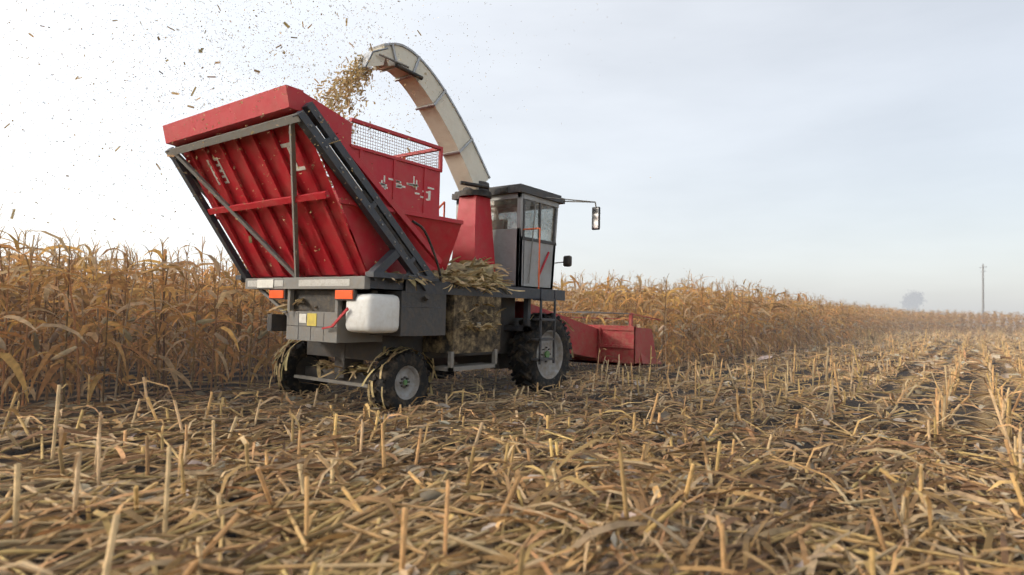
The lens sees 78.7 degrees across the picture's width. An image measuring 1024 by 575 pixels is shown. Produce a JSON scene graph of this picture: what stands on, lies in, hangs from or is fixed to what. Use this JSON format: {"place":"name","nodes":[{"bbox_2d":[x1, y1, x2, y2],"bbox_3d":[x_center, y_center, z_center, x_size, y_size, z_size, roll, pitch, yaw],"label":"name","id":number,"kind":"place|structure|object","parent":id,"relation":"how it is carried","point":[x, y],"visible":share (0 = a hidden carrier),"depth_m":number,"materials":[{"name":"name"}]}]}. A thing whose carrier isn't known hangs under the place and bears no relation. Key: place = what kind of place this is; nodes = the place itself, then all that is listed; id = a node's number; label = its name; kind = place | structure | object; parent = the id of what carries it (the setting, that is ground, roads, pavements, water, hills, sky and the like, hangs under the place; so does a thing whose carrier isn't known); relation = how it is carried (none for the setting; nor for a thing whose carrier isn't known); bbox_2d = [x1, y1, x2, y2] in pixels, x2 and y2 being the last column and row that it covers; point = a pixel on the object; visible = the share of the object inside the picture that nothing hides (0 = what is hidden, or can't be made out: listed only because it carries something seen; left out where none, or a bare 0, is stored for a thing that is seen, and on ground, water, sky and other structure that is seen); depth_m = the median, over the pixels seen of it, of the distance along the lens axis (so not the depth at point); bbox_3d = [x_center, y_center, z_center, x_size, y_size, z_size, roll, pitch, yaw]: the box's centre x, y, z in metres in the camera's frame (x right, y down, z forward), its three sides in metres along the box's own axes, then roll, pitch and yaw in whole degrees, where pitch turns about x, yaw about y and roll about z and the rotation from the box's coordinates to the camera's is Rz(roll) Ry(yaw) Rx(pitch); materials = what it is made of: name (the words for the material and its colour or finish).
{"place":"outdoors","nodes":[
{"label":"outdoors","id":0,"kind":"place"},
{"bbox_2d":[0,0,674,345],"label":"chopped corn debris","id":1,"kind":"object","parent":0,"point":[347,82],"depth_m":7.40,"materials":[{"name":"beige plant"}]},
{"bbox_2d":[0,204,1023,410],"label":"maize field","id":2,"kind":"structure","parent":0,"point":[697,321],"depth_m":9.89,"materials":[{"name":"beige plant"}]},
{"bbox_2d":[0,322,1023,574],"bbox_3d":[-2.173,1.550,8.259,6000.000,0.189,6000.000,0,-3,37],"label":"litter","id":3,"kind":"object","parent":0,"point":[110,390],"depth_m":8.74,"materials":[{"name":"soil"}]},
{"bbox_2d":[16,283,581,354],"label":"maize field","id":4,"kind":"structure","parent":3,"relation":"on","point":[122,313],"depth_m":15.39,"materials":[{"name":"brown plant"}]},
{"bbox_2d":[163,43,661,412],"bbox_3d":[-0.310,-0.656,10.386,3.270,4.736,9.279,0,-3,37],"label":"forage harvester","id":5,"kind":"object","parent":3,"relation":"on","point":[370,316],"visible":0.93,"depth_m":7.67,"materials":[{"name":"metal"}]},
{"bbox_2d":[269,256,573,412],"bbox_3d":[-0.821,0.547,8.556,2.791,2.037,4.704,-5,-6,71],"label":"loose straw","id":6,"kind":"object","parent":5,"relation":"on","point":[479,272],"visible":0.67,"depth_m":8.29,"materials":[{"name":"beige plant"}]},
{"bbox_2d":[0,321,1023,574],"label":"maize stubble","id":7,"kind":"object","parent":3,"relation":"on","point":[954,379],"visible":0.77,"depth_m":5.36,"materials":[{"name":"beige plant"}]},
{"bbox_2d":[900,290,926,311],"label":"distant tree","id":8,"kind":"object","parent":3,"relation":"on","point":[914,299],"visible":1,"depth_m":436.86,"materials":[{"name":"grey plant"}]},
{"bbox_2d":[980,264,985,327],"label":"utility pole","id":9,"kind":"object","parent":3,"relation":"on","point":[982,267],"visible":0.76,"depth_m":99.77,"materials":[{"name":"grey wood"}]},
{"bbox_2d":[0,0,1023,322],"label":"sky","id":10,"kind":"structure","parent":0,"point":[861,151],"materials":[{"name":"white"}]}
]}

